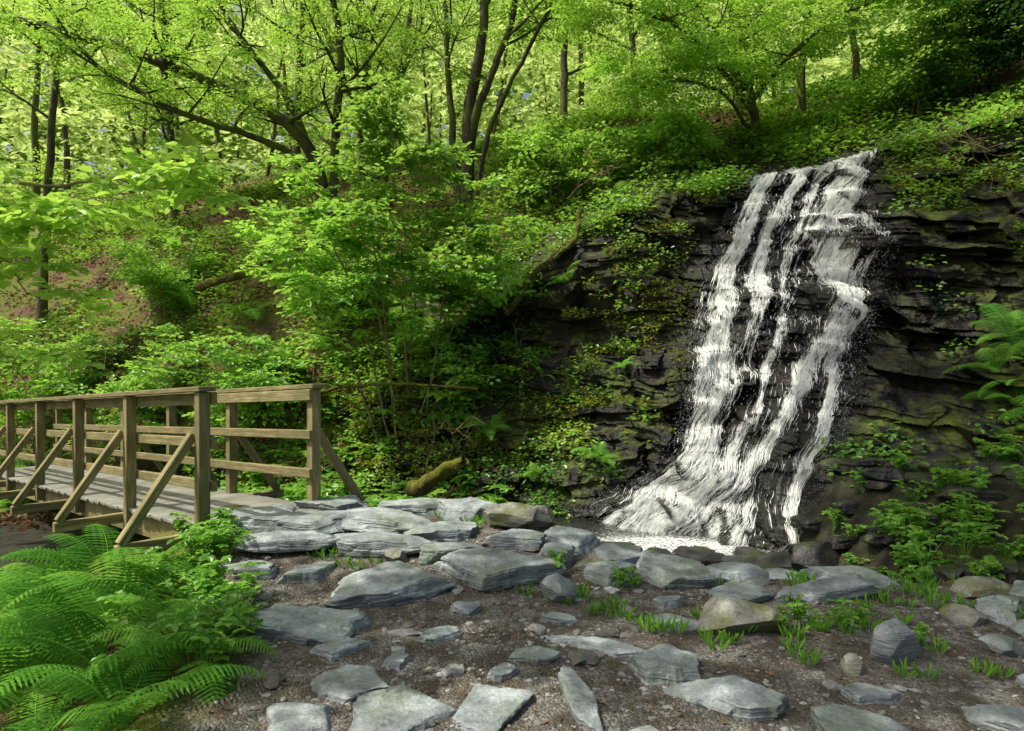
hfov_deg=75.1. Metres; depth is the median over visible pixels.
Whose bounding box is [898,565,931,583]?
leafy plant
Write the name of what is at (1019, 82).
fern
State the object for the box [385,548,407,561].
boulder
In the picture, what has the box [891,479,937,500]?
leafy plant
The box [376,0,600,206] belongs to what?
alder tree
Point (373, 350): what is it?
leafy plant
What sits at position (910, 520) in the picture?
wet boulder
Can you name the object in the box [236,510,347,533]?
stone slab
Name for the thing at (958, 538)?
leafy plant
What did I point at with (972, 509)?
leafy plant
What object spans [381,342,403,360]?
leafy plant
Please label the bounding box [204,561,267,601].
leafy plant
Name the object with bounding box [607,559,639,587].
leafy plant
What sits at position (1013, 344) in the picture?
fern
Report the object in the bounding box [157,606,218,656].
leafy plant
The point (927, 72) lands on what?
hazel shrub
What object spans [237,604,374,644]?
stone slab
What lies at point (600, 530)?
stream
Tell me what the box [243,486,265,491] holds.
leafy plant
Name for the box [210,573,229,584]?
leafy plant
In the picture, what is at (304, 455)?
fern
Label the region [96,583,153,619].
leafy plant
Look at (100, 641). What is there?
leafy plant
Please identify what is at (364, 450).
leafy plant
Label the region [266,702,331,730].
stone slab
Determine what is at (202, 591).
leafy plant
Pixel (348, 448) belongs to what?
leafy plant
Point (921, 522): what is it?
leafy plant
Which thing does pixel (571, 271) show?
fern
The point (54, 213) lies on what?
sycamore sapling
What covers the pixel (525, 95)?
sky
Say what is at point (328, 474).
leafy plant
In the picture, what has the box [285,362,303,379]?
leafy plant
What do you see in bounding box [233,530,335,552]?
stone slab
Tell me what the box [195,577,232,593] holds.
leafy plant
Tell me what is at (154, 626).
leafy plant
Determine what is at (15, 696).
fern
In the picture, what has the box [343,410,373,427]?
leafy plant
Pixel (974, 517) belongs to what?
leafy plant
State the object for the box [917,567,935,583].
leafy plant
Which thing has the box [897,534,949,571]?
leafy plant
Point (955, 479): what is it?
leafy plant
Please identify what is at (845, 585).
stone slab
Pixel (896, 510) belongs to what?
leafy plant
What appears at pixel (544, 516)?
boulder
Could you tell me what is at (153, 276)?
hazel shrub
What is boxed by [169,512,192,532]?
leafy plant
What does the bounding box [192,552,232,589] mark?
leafy plant
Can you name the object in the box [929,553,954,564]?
leafy plant
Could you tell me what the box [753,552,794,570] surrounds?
wet boulder
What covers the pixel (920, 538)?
leafy plant
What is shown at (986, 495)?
wet boulder
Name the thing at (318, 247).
fern
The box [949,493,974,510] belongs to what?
leafy plant
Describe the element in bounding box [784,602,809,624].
leafy plant
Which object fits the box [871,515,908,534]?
leafy plant
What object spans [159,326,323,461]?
hazel shrub
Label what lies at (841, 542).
wet boulder
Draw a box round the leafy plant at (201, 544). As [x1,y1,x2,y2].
[167,518,217,555]
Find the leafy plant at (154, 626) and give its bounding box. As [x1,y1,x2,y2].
[104,618,168,658]
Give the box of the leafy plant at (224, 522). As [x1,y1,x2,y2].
[211,507,231,529]
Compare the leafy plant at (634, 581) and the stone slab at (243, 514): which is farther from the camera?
the stone slab at (243, 514)
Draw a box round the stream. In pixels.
[0,493,772,655]
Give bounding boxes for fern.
[0,498,23,503]
[0,504,9,511]
[0,524,167,602]
[0,534,229,612]
[0,547,112,701]
[0,554,209,644]
[0,558,96,599]
[0,562,94,608]
[0,569,123,640]
[0,576,135,674]
[0,577,87,665]
[0,598,232,730]
[0,604,120,718]
[0,639,193,730]
[0,644,63,679]
[0,648,267,730]
[0,665,72,730]
[1,705,76,730]
[18,444,65,461]
[40,368,115,396]
[45,444,113,463]
[56,579,261,622]
[62,680,202,730]
[87,353,120,365]
[87,603,279,704]
[122,326,153,336]
[137,443,164,453]
[161,287,203,315]
[204,351,278,365]
[208,301,279,319]
[210,402,257,426]
[229,325,276,341]
[267,446,332,468]
[299,243,327,256]
[349,409,396,417]
[359,303,427,323]
[379,290,411,307]
[406,314,452,326]
[425,397,481,424]
[461,411,510,439]
[509,463,557,478]
[510,236,547,251]
[524,358,554,379]
[541,261,578,289]
[572,441,621,466]
[599,178,644,193]
[605,163,646,179]
[607,355,634,370]
[608,161,643,180]
[651,163,687,171]
[792,129,849,145]
[862,117,919,130]
[939,340,1023,376]
[958,84,1022,112]
[958,387,1023,404]
[968,303,1023,344]
[978,377,1021,396]
[981,324,1023,367]
[990,424,1023,461]
[995,316,1023,336]
[998,398,1023,420]
[1004,424,1023,430]
[1008,80,1023,92]
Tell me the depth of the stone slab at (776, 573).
5.13 m
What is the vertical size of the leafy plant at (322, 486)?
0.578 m
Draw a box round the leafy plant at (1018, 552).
[982,532,1023,559]
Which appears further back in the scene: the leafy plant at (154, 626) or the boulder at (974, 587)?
the boulder at (974, 587)
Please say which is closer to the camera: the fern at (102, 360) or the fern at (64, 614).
the fern at (64, 614)
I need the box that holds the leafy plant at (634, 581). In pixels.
[627,574,644,589]
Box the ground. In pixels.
[0,54,1023,730]
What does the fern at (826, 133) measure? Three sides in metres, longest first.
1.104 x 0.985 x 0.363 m
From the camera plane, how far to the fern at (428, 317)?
11.80 m
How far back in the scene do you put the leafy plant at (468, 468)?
10.10 m
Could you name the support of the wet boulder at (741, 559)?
on the ground
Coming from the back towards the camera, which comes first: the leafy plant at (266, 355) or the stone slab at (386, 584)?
the leafy plant at (266, 355)
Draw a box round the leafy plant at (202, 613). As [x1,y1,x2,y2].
[184,603,258,653]
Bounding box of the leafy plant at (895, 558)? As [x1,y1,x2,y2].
[889,551,899,567]
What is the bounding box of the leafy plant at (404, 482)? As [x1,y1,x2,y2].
[393,477,441,498]
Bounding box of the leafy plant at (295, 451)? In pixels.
[283,439,300,462]
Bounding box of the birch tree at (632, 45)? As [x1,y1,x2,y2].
[533,0,661,112]
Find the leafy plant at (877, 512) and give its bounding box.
[868,504,908,531]
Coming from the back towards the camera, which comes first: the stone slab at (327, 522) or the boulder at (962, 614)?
the stone slab at (327, 522)
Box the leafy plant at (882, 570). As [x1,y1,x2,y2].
[865,566,887,573]
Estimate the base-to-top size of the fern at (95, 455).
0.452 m
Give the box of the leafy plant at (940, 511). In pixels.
[928,501,952,520]
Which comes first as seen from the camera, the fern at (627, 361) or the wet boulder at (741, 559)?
the wet boulder at (741, 559)
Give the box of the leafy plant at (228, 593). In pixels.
[190,590,243,612]
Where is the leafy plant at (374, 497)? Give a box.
[365,495,403,506]
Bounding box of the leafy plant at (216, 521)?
[173,519,222,552]
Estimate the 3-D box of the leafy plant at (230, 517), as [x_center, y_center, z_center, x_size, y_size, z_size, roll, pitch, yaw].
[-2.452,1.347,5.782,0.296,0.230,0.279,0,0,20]
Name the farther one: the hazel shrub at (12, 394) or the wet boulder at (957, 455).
the hazel shrub at (12, 394)
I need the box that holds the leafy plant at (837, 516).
[821,503,847,532]
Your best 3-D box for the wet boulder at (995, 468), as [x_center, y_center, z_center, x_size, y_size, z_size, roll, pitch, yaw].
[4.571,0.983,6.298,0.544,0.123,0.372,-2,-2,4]
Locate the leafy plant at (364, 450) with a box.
[360,442,375,459]
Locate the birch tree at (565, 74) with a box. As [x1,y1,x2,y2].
[489,1,628,122]
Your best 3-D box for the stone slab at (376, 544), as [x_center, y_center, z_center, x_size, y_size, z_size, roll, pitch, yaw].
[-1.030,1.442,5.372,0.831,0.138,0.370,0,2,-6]
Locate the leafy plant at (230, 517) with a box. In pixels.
[207,507,239,526]
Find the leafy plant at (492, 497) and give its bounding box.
[478,484,512,503]
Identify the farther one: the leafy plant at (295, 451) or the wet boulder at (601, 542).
the leafy plant at (295, 451)
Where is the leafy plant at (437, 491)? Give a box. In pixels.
[403,488,446,497]
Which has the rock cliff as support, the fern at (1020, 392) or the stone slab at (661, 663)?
the fern at (1020, 392)
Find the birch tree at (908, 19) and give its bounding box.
[893,0,1017,84]
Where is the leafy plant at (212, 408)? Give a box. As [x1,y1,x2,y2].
[210,393,224,424]
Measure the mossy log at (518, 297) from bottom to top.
1.747 m
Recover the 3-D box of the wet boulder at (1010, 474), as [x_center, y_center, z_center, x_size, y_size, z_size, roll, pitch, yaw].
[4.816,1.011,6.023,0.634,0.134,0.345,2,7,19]
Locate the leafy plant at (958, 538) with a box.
[936,520,1000,553]
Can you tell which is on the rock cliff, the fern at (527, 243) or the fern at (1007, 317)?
the fern at (1007, 317)
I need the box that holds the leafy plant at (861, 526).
[841,519,869,536]
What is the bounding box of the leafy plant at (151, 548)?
[136,546,162,566]
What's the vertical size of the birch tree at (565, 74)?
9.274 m
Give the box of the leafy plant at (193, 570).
[187,568,198,580]
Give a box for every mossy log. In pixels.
[194,234,314,291]
[321,382,477,393]
[406,456,468,495]
[504,208,582,316]
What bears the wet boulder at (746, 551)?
on the ground
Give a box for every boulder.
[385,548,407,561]
[483,502,535,528]
[523,505,556,529]
[539,573,578,602]
[573,556,602,572]
[600,541,634,544]
[647,547,670,553]
[673,545,720,566]
[695,596,784,634]
[716,552,727,557]
[720,555,759,563]
[733,546,767,556]
[749,542,767,549]
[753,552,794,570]
[777,525,799,534]
[787,542,801,552]
[790,513,822,530]
[791,541,840,572]
[818,454,886,473]
[826,535,857,549]
[836,502,842,508]
[837,498,861,513]
[840,653,864,675]
[858,459,878,465]
[859,480,894,490]
[860,467,907,482]
[861,527,888,546]
[870,618,921,665]
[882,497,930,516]
[882,534,904,544]
[884,461,922,470]
[891,530,935,543]
[896,516,929,530]
[904,473,937,484]
[905,459,961,473]
[905,471,929,473]
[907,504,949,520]
[908,453,957,463]
[913,571,947,583]
[926,562,964,579]
[928,506,958,525]
[934,483,1005,503]
[939,603,986,626]
[945,553,974,564]
[949,576,1011,598]
[950,450,979,464]
[952,557,1023,580]
[961,461,1021,476]
[968,450,998,460]
[977,634,1022,656]
[981,557,1019,584]
[1003,467,1023,480]
[1007,619,1023,638]
[1013,447,1023,458]
[1018,562,1023,574]
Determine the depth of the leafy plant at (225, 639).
3.45 m
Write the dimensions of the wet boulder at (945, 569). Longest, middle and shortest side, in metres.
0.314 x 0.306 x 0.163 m
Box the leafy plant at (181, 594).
[158,569,214,606]
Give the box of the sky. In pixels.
[0,0,886,189]
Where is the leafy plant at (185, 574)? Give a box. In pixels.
[174,560,233,586]
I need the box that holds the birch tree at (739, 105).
[663,0,796,117]
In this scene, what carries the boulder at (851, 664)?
on the ground
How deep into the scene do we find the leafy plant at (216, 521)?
5.33 m
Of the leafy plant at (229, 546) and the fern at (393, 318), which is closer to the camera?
the leafy plant at (229, 546)
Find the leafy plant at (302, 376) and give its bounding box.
[281,375,311,384]
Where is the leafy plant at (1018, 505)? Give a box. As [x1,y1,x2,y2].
[1015,503,1023,519]
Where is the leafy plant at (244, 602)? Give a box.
[234,600,262,619]
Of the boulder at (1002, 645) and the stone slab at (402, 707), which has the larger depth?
the boulder at (1002, 645)
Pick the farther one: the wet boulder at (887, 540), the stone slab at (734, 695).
the wet boulder at (887, 540)
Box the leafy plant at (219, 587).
[192,579,229,603]
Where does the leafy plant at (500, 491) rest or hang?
on the rock cliff
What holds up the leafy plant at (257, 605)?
on the ground
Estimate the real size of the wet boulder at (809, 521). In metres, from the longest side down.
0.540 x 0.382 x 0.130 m
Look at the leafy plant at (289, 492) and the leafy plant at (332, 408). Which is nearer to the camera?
the leafy plant at (289, 492)
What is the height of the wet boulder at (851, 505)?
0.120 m
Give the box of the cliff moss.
[306,95,1023,478]
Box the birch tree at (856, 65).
[764,1,944,93]
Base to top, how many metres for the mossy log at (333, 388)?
0.185 m
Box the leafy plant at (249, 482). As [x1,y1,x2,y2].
[239,474,264,491]
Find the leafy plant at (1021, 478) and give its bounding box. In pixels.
[1010,465,1023,487]
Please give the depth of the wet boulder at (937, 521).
5.90 m
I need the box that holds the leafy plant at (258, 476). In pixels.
[243,471,283,490]
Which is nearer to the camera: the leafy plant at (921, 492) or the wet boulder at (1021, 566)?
the wet boulder at (1021, 566)
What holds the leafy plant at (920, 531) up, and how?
on the ground
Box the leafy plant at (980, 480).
[968,466,991,488]
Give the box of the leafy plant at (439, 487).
[434,480,454,497]
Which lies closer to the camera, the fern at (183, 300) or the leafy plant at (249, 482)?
the leafy plant at (249, 482)
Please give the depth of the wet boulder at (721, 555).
6.92 m
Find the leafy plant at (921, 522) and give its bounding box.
[903,507,953,535]
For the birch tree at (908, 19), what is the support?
on the ground
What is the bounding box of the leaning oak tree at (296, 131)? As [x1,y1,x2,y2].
[0,0,476,250]
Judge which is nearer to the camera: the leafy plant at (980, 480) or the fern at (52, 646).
the fern at (52, 646)
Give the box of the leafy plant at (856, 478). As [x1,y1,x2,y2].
[842,467,867,493]
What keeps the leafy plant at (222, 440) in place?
on the ground
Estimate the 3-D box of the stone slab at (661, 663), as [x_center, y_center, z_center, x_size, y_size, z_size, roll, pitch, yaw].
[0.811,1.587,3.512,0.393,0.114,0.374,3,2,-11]
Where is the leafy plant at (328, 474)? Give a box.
[321,468,337,484]
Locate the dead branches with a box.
[64,96,1014,498]
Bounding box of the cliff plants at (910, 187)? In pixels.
[304,83,1023,518]
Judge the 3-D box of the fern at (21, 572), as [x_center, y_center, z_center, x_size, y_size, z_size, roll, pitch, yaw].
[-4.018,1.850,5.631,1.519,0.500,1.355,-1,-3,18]
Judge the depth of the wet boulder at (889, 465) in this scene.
6.77 m
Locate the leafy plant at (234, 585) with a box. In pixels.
[224,581,265,604]
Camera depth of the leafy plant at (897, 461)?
6.72 m
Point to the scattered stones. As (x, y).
(456, 669)
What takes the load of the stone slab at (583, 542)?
on the ground
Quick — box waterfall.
[566,145,903,551]
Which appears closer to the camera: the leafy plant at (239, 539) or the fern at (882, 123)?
the leafy plant at (239, 539)
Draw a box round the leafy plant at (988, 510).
[973,500,997,522]
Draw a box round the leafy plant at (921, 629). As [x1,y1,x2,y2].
[912,622,930,645]
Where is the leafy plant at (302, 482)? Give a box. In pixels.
[295,480,306,494]
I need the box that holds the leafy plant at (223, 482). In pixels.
[217,475,252,493]
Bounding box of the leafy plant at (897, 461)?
[887,449,929,469]
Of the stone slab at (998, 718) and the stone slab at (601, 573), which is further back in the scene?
the stone slab at (601, 573)
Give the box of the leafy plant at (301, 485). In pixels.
[265,477,306,498]
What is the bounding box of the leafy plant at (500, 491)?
[468,484,505,501]
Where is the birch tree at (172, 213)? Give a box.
[69,0,274,226]
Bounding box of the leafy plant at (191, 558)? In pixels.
[173,544,214,569]
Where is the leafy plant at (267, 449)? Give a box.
[258,441,285,462]
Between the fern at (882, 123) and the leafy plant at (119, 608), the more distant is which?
the fern at (882, 123)
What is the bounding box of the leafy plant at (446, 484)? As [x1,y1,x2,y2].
[438,473,484,498]
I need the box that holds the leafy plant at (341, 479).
[331,473,365,489]
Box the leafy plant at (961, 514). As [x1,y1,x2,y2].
[942,492,1010,527]
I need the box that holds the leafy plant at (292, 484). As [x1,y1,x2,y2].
[267,482,298,498]
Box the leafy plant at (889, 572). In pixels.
[885,570,905,579]
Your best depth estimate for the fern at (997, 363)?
7.39 m
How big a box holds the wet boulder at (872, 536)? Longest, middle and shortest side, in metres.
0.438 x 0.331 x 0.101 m
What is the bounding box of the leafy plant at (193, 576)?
[185,575,196,590]
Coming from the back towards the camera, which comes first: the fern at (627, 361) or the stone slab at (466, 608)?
the fern at (627, 361)
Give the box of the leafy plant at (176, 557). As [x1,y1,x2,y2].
[158,545,198,570]
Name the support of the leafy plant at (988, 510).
on the ground
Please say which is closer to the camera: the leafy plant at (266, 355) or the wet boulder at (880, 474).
the wet boulder at (880, 474)
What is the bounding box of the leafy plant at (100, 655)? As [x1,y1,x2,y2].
[81,653,135,685]
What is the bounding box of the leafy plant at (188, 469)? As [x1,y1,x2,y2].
[183,457,219,473]
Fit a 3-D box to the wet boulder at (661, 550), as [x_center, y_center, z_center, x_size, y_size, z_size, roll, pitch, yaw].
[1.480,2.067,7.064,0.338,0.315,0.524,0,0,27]
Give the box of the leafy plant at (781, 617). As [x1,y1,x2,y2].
[774,606,790,632]
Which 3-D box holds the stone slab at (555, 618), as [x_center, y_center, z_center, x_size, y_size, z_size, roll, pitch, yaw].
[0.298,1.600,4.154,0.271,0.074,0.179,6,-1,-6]
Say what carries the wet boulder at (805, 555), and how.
on the ground
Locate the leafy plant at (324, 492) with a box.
[321,483,363,498]
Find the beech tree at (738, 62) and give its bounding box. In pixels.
[529,0,948,139]
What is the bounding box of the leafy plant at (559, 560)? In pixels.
[547,550,566,567]
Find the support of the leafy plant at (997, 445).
on the rock cliff
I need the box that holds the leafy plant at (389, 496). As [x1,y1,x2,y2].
[373,495,401,502]
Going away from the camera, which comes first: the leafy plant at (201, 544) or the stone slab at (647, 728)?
the stone slab at (647, 728)
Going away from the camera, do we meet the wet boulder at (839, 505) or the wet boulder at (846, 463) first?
the wet boulder at (839, 505)
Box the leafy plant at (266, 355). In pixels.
[264,348,301,380]
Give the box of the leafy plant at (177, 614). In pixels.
[163,603,193,627]
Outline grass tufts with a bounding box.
[307,508,1023,679]
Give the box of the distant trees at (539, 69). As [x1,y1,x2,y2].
[0,0,1022,201]
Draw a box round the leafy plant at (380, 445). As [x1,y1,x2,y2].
[375,429,404,453]
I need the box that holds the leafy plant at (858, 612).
[837,597,877,623]
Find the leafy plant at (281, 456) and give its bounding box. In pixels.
[269,450,306,480]
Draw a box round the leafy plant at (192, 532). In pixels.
[178,520,207,538]
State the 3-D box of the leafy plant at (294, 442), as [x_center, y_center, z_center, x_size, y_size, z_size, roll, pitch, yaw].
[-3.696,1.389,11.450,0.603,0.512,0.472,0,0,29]
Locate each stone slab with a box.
[209,504,298,531]
[225,560,276,579]
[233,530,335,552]
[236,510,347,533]
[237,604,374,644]
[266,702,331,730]
[276,561,337,583]
[294,495,370,510]
[308,637,373,660]
[310,664,389,704]
[323,561,455,608]
[334,531,432,557]
[341,507,432,532]
[348,684,455,730]
[377,497,442,516]
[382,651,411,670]
[403,521,478,541]
[415,625,461,643]
[418,542,483,564]
[432,548,565,591]
[437,497,496,521]
[450,601,481,614]
[452,683,532,730]
[487,529,546,550]
[487,662,519,682]
[507,646,560,663]
[538,542,574,566]
[540,635,644,657]
[541,612,577,625]
[544,525,600,555]
[558,664,603,730]
[583,561,635,586]
[590,543,642,563]
[627,643,700,685]
[629,725,658,730]
[634,550,719,588]
[651,595,682,608]
[651,613,698,630]
[663,675,789,720]
[706,562,769,585]
[709,580,774,602]
[764,568,808,581]
[775,572,883,603]
[800,565,899,587]
[811,704,910,730]
[839,682,901,705]
[961,704,1023,730]
[974,594,1023,625]
[1008,580,1023,608]
[1015,674,1023,688]
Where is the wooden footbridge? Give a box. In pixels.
[0,383,367,557]
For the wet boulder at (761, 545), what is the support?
on the ground
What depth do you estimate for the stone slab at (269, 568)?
4.91 m
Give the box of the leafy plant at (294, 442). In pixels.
[278,438,305,458]
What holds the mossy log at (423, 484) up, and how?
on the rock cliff
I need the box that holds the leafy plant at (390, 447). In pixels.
[384,444,409,452]
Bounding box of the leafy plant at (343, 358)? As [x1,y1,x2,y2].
[323,347,353,372]
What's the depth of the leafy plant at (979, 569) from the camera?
4.82 m
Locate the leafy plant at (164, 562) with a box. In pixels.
[145,560,178,579]
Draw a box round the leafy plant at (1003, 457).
[996,450,1016,460]
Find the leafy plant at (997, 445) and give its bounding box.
[989,442,1014,460]
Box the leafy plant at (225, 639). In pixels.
[178,618,253,669]
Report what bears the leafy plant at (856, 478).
on the ground
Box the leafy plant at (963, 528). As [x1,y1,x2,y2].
[954,518,980,541]
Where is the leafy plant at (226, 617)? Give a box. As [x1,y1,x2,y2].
[205,591,263,643]
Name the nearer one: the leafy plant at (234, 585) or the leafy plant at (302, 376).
the leafy plant at (234, 585)
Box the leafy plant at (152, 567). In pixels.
[137,561,189,597]
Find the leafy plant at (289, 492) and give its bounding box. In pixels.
[266,486,306,498]
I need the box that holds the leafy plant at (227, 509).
[202,508,234,523]
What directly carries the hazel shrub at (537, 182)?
on the ground
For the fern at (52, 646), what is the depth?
3.58 m
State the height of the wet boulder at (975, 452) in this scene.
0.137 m
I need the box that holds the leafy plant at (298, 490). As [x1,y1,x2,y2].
[281,487,306,500]
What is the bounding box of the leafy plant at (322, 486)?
[297,478,336,496]
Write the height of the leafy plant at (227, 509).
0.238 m
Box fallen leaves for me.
[57,473,1023,730]
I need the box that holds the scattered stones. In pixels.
[170,522,1023,730]
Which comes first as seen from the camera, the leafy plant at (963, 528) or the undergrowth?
the leafy plant at (963, 528)
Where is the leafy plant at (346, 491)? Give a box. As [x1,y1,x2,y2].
[333,476,379,497]
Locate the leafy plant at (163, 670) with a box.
[135,646,171,686]
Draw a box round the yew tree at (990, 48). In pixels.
[929,0,1023,80]
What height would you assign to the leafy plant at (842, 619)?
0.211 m
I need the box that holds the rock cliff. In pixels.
[321,93,1023,551]
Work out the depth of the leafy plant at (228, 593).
4.10 m
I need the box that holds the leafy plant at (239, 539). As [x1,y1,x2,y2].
[206,527,251,555]
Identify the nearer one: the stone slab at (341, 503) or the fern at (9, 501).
the stone slab at (341, 503)
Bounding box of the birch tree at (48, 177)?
[0,0,157,327]
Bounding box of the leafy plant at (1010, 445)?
[979,434,1023,460]
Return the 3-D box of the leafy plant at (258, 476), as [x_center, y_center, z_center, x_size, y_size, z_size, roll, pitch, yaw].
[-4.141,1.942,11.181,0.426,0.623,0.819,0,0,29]
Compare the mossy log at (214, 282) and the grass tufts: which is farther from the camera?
the mossy log at (214, 282)
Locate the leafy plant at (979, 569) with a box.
[960,554,994,576]
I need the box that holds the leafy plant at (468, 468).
[459,465,478,479]
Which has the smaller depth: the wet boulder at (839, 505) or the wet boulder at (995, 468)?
the wet boulder at (995, 468)
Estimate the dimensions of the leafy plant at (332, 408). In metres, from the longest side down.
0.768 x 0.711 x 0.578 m
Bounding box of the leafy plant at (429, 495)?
[419,493,434,497]
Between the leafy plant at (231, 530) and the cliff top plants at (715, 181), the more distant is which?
the cliff top plants at (715, 181)
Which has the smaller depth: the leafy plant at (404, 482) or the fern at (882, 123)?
the leafy plant at (404, 482)
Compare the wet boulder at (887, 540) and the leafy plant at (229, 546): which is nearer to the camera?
the leafy plant at (229, 546)
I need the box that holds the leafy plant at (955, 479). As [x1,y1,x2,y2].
[930,460,977,485]
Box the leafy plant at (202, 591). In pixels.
[188,584,224,603]
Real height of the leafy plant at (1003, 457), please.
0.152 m
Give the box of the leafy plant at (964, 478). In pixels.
[954,472,985,484]
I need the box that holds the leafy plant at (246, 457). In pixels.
[220,448,257,471]
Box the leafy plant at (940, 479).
[931,468,959,491]
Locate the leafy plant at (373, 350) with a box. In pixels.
[372,340,395,358]
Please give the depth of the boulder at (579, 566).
5.08 m
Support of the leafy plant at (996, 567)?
on the ground
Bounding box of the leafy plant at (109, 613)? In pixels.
[101,610,144,636]
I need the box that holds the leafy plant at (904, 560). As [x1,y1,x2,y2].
[890,545,916,571]
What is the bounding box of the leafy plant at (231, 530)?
[222,524,237,541]
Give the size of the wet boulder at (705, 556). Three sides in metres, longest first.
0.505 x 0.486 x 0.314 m
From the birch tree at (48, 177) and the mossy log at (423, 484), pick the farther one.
the birch tree at (48, 177)
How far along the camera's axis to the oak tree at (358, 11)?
17.07 m
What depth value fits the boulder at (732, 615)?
3.94 m
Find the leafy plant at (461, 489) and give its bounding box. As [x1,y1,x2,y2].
[442,473,490,498]
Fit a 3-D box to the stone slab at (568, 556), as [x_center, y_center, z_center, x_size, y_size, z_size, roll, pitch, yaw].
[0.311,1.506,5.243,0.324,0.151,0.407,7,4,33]
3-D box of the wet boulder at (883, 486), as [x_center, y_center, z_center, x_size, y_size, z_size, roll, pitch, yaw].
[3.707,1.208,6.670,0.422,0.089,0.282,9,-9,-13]
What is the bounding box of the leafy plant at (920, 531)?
[883,514,934,546]
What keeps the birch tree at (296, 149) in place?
on the ground
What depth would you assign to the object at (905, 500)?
6.24 m
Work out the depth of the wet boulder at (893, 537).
5.82 m
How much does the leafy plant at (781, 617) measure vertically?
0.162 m
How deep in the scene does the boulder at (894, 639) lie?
3.54 m
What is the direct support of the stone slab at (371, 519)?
on the ground
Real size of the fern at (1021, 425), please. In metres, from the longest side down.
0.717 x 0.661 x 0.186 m
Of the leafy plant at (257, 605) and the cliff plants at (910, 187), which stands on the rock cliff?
the cliff plants at (910, 187)
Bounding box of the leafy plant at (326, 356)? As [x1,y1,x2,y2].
[321,347,341,370]
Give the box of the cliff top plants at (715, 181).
[322,76,1023,372]
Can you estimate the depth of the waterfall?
8.64 m
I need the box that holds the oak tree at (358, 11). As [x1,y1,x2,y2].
[282,0,499,185]
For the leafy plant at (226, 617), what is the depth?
3.79 m
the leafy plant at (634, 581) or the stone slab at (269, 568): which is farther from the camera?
the stone slab at (269, 568)
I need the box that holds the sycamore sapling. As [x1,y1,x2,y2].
[0,141,259,374]
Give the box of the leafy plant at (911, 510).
[902,501,936,521]
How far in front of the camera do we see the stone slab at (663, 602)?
4.40 m
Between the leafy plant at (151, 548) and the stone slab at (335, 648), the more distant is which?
the leafy plant at (151, 548)
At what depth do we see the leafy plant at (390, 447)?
10.69 m
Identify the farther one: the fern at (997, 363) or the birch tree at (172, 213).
the birch tree at (172, 213)
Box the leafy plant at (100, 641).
[63,623,108,666]
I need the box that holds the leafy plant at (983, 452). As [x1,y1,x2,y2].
[972,439,1018,460]
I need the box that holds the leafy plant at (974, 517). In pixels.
[951,504,1004,535]
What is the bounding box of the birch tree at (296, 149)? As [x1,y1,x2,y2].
[209,0,359,182]
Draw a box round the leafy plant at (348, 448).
[332,435,368,458]
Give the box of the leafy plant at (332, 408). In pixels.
[321,394,348,424]
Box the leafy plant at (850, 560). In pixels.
[842,553,869,564]
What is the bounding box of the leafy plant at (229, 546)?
[209,535,235,554]
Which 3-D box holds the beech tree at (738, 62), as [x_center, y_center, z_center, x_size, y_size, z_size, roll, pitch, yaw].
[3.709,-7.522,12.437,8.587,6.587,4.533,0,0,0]
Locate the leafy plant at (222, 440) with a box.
[213,436,251,449]
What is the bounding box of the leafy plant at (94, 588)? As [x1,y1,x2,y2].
[73,573,118,600]
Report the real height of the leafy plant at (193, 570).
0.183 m
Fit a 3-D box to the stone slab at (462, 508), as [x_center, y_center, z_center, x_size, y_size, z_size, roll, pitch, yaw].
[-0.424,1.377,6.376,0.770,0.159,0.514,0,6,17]
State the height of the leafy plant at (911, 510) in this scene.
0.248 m
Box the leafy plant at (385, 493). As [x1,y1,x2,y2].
[363,482,400,498]
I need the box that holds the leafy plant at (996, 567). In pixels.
[983,554,1005,578]
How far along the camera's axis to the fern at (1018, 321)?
7.75 m
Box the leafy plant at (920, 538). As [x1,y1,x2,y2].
[893,535,933,563]
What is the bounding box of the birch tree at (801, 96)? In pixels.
[723,0,885,121]
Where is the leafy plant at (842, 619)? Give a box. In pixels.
[811,598,858,629]
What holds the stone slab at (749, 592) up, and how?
on the ground
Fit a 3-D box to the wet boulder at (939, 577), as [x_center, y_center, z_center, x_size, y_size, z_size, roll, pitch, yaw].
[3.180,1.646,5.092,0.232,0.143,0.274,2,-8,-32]
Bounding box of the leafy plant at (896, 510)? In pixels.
[881,499,925,517]
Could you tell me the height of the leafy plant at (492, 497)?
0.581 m
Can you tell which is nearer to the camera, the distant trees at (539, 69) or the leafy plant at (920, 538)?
the leafy plant at (920, 538)
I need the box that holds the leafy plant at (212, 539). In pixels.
[191,527,235,554]
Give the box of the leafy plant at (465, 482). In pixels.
[455,473,475,497]
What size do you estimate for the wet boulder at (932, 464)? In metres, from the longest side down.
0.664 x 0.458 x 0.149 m
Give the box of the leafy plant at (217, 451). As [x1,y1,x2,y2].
[192,440,225,459]
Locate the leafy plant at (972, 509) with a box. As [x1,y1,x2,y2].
[955,503,979,513]
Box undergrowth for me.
[0,26,1023,517]
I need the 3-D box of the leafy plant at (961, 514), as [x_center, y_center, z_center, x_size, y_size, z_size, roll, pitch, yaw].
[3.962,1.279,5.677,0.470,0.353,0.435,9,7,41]
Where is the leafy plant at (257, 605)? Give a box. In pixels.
[226,597,267,612]
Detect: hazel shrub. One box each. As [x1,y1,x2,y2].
[0,316,133,465]
[57,322,202,466]
[101,224,223,329]
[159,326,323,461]
[223,70,552,455]
[262,231,387,342]
[400,320,561,427]
[490,114,626,222]
[584,93,728,180]
[836,0,1013,121]

